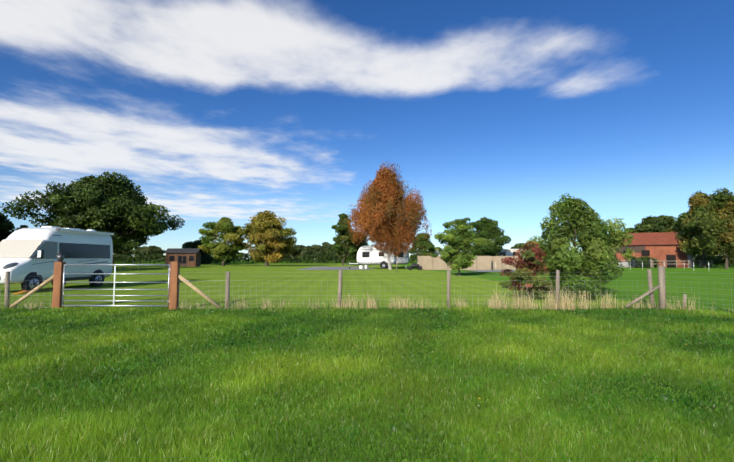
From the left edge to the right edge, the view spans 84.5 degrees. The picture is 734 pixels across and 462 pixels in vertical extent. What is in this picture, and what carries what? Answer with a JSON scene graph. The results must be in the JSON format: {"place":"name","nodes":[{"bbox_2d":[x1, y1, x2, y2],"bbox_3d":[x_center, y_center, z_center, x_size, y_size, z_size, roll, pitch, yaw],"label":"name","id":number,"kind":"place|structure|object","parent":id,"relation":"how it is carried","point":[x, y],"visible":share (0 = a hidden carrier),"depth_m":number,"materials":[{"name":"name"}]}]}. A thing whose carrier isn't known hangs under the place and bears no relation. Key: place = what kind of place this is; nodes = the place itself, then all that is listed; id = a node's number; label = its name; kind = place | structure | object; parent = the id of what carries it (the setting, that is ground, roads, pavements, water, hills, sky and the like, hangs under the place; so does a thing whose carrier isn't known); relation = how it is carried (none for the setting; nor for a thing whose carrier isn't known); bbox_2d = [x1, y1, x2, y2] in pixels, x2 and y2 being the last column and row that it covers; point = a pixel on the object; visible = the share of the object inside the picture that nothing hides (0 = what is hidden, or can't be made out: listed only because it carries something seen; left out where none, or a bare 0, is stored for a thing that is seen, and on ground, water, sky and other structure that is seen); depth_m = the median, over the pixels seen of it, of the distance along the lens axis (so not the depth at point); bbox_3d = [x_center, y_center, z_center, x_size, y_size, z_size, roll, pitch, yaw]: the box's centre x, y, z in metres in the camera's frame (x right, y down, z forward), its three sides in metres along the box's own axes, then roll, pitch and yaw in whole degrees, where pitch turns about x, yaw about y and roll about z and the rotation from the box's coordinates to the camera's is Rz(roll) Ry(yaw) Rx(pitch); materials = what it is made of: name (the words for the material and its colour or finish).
{"place":"outdoors","nodes":[
{"label":"outdoors","id":0,"kind":"place"},
{"bbox_2d":[0,0,629,219],"bbox_3d":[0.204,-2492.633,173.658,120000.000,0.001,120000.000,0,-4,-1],"label":"cloud","id":1,"kind":"structure","parent":0,"point":[218,45],"depth_m":5249.05,"materials":[{"name":"white"}]},
{"bbox_2d":[0,264,657,307],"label":"lawn ground","id":2,"kind":"structure","parent":0,"point":[289,279],"depth_m":18.85,"materials":[{"name":"green plant"}]},
{"bbox_2d":[0,212,27,241],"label":"dark tree","id":3,"kind":"object","parent":2,"relation":"on","point":[7,228],"visible":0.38,"depth_m":76.55,"materials":[{"name":"green plant"}]},
{"bbox_2d":[0,226,113,293],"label":"camper van","id":4,"kind":"object","parent":2,"relation":"on","point":[28,257],"visible":0.79,"depth_m":16.95,"materials":[{"name":"white paint"}]},
{"bbox_2d":[0,171,184,252],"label":"oak tree","id":5,"kind":"object","parent":2,"relation":"on","point":[124,213],"visible":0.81,"depth_m":78.19,"materials":[{"name":"green plant"}]},
{"bbox_2d":[164,248,202,266],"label":"log cabin","id":6,"kind":"object","parent":2,"relation":"on","point":[187,257],"visible":0.88,"depth_m":71.46,"materials":[{"name":"wood"}]},
{"bbox_2d":[182,240,213,263],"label":"tree","id":7,"kind":"object","parent":2,"relation":"on","point":[206,258],"visible":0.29,"depth_m":101.85,"materials":[{"name":"green plant"}]},
{"bbox_2d":[232,210,296,265],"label":"tree","id":8,"kind":"object","parent":2,"relation":"on","point":[267,234],"visible":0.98,"depth_m":73.69,"materials":[{"name":"yellow plant"}]},
{"bbox_2d":[297,267,370,269],"bbox_3d":[-4.357,5.476,59.631,9.403,0.001,20.000,0,-4,-1],"label":"gravel patch","id":9,"kind":"object","parent":2,"relation":"on","point":[333,268],"visible":1,"depth_m":56.93,"materials":[{"name":"grey gravel"}]},
{"bbox_2d":[331,213,356,264],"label":"tree","id":10,"kind":"object","parent":2,"relation":"on","point":[341,246],"visible":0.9,"depth_m":83.91,"materials":[{"name":"green plant"}]},
{"bbox_2d":[347,233,368,264],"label":"tree","id":11,"kind":"object","parent":2,"relation":"on","point":[361,244],"visible":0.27,"depth_m":93.11,"materials":[{"name":"green plant"}]},
{"bbox_2d":[347,245,408,268],"bbox_3d":[1.337,3.580,55.998,8.869,3.294,2.888,-1,-4,9],"label":"touring caravan","id":12,"kind":"object","parent":2,"relation":"on","point":[369,254],"visible":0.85,"depth_m":54.60,"materials":[{"name":"white metal"}]},
{"bbox_2d":[346,162,431,269],"bbox_3d":[2.694,-2.021,52.871,9.846,14.291,13.005,3,-5,-33],"label":"birch tree","id":13,"kind":"object","parent":2,"relation":"on","point":[387,214],"visible":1,"depth_m":50.29,"materials":[{"name":"orange plant"}]},
{"bbox_2d":[359,261,421,269],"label":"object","id":14,"kind":"object","parent":2,"relation":"on","point":[415,265],"visible":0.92,"depth_m":48.78,"materials":[{"name":"black plastic"}]},
{"bbox_2d":[430,217,486,275],"bbox_3d":[7.013,1.289,32.004,3.616,4.749,3.920,2,-4,-24],"label":"lawn tree","id":15,"kind":"object","parent":2,"relation":"on","point":[454,256],"visible":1,"depth_m":31.43,"materials":[{"name":"green plant"}]},
{"bbox_2d":[499,241,550,296],"bbox_3d":[5.084,1.326,13.100,1.642,2.035,1.963,-2,-4,22],"label":"red shrub","id":16,"kind":"object","parent":2,"relation":"on","point":[524,271],"visible":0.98,"depth_m":12.98,"materials":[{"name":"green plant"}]},
{"bbox_2d":[555,272,600,300],"bbox_3d":[6.729,1.828,12.943,1.133,1.028,1.367,0,-4,-1],"label":"shrub","id":17,"kind":"object","parent":2,"relation":"on","point":[572,284],"visible":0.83,"depth_m":12.77,"materials":[{"name":"green plant"}]},
{"bbox_2d":[526,193,634,290],"bbox_3d":[7.343,0.540,13.907,3.392,3.740,2.942,0,-4,-1],"label":"tree","id":18,"kind":"object","parent":2,"relation":"on","point":[576,217],"visible":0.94,"depth_m":13.53,"materials":[{"name":"green plant"}]},
{"bbox_2d":[0,304,733,461],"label":"meadow grass","id":19,"kind":"structure","parent":0,"point":[65,422],"depth_m":4.21,"materials":[{"name":"green plant"}]},
{"bbox_2d":[0,259,733,461],"bbox_3d":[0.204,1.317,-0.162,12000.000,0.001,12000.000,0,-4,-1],"label":"ground","id":20,"kind":"structure","parent":0,"point":[628,279],"depth_m":5.51,"materials":[{"name":"green plant"}]},
{"bbox_2d":[113,249,133,260],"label":"distant tree","id":21,"kind":"object","parent":20,"relation":"on","point":[129,253],"visible":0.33,"depth_m":274.53,"materials":[{"name":"green plant"}]},
{"bbox_2d":[132,246,146,260],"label":"distant tree","id":22,"kind":"object","parent":20,"relation":"on","point":[136,252],"visible":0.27,"depth_m":312.92,"materials":[{"name":"green plant"}]},
{"bbox_2d":[139,245,164,254],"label":"distant tree","id":23,"kind":"object","parent":20,"relation":"on","point":[151,250],"visible":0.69,"depth_m":255.68,"materials":[{"name":"green plant"}]},
{"bbox_2d":[198,217,248,265],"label":"tree","id":24,"kind":"object","parent":20,"relation":"on","point":[224,251],"visible":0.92,"depth_m":74.13,"materials":[{"name":"green plant"}]},
{"bbox_2d":[113,252,355,263],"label":"hedge","id":25,"kind":"object","parent":20,"relation":"on","point":[162,258],"visible":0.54,"depth_m":123.64,"materials":[{"name":"green plant"}]},
{"bbox_2d":[290,245,306,257],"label":"distant tree","id":26,"kind":"object","parent":20,"relation":"on","point":[299,249],"visible":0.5,"depth_m":245.73,"materials":[{"name":"green plant"}]},
{"bbox_2d":[302,244,330,261],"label":"distant tree","id":27,"kind":"object","parent":20,"relation":"on","point":[314,249],"visible":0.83,"depth_m":216.79,"materials":[{"name":"green plant"}]},
{"bbox_2d":[322,242,335,260],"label":"distant tree","id":28,"kind":"object","parent":20,"relation":"on","point":[326,245],"visible":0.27,"depth_m":275.45,"materials":[{"name":"green plant"}]},
{"bbox_2d":[4,251,686,309],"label":"fence","id":29,"kind":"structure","parent":20,"relation":"on","point":[60,273],"depth_m":10.73,"materials":[{"name":"brown wood"}]},
{"bbox_2d":[0,272,733,312],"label":"fence wire","id":30,"kind":"object","parent":29,"relation":"attached to","point":[379,299],"visible":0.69,"depth_m":10.72,"materials":[{"name":"grey metal"}]},
{"bbox_2d":[355,255,441,262],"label":"hedge","id":31,"kind":"object","parent":20,"relation":"on","point":[414,260],"visible":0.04,"depth_m":125.25,"materials":[{"name":"green plant"}]},
{"bbox_2d":[123,248,712,272],"bbox_3d":[11.543,3.554,57.169,81.098,3.510,46.032,2,-4,-25],"label":"fence","id":32,"kind":"object","parent":20,"relation":"on","point":[487,262],"visible":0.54,"depth_m":49.97,"materials":[{"name":"brown wood"}]},
{"bbox_2d":[409,233,436,258],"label":"tree","id":33,"kind":"object","parent":20,"relation":"on","point":[426,246],"visible":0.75,"depth_m":79.09,"materials":[{"name":"green plant"}]},
{"bbox_2d":[467,217,510,255],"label":"lawn tree","id":34,"kind":"object","parent":20,"relation":"on","point":[490,231],"visible":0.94,"depth_m":72.56,"materials":[{"name":"green plant"}]},
{"bbox_2d":[468,270,514,271],"bbox_3d":[15.012,4.506,45.708,6.621,0.001,7.500,0,-4,-1],"label":"gravel patch","id":35,"kind":"object","parent":20,"relation":"on","point":[489,270],"visible":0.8,"depth_m":46.91,"materials":[{"name":"grey gravel"}]},
{"bbox_2d":[511,243,525,248],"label":"distant tree","id":36,"kind":"object","parent":20,"relation":"on","point":[516,246],"visible":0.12,"depth_m":237.56,"materials":[{"name":"green plant"}]},
{"bbox_2d":[623,256,662,267],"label":"barn shrubs","id":37,"kind":"object","parent":20,"relation":"on","point":[636,262],"visible":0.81,"depth_m":61.77,"materials":[{"name":"green plant"}]},
{"bbox_2d":[596,232,692,267],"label":"brick barn","id":38,"kind":"structure","parent":20,"relation":"on","point":[661,246],"depth_m":64.24,"materials":[{"name":"red brick"}]},
{"bbox_2d":[626,215,676,232],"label":"tree","id":39,"kind":"object","parent":20,"relation":"on","point":[654,224],"visible":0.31,"depth_m":103.02,"materials":[{"name":"green plant"}]},
{"bbox_2d":[666,212,695,254],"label":"tree","id":40,"kind":"object","parent":20,"relation":"on","point":[675,226],"visible":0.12,"depth_m":69.37,"materials":[{"name":"green plant"}]},
{"bbox_2d":[675,190,716,267],"bbox_3d":[50.728,-0.288,60.855,7.082,11.950,7.984,0,-4,-1],"label":"tree","id":41,"kind":"object","parent":20,"relation":"on","point":[698,202],"visible":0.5,"depth_m":60.52,"materials":[{"name":"green plant"}]},
{"bbox_2d":[693,250,730,264],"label":"hedge","id":42,"kind":"object","parent":20,"relation":"on","point":[697,255],"visible":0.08,"depth_m":93.10,"materials":[{"name":"green plant"}]},
{"bbox_2d":[691,187,733,268],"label":"tree","id":43,"kind":"object","parent":20,"relation":"on","point":[715,223],"visible":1,"depth_m":55.18,"materials":[{"name":"green plant"}]},
{"bbox_2d":[693,254,733,265],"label":"hedge","id":44,"kind":"object","parent":20,"relation":"on","point":[717,259],"visible":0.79,"depth_m":80.10,"materials":[{"name":"green plant"}]},
{"bbox_2d":[718,248,733,263],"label":"tree","id":45,"kind":"object","parent":20,"relation":"on","point":[730,255],"visible":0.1,"depth_m":65.22,"materials":[{"name":"green plant"}]},
{"bbox_2d":[0,0,733,258],"label":"sky","id":46,"kind":"structure","parent":0,"point":[636,147],"materials":[{"name":"blue"}]},
{"bbox_2d":[1,283,733,311],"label":"tall grass","id":47,"kind":"structure","parent":0,"point":[570,303],"depth_m":10.66,"materials":[{"name":"beige plant"}]}
]}

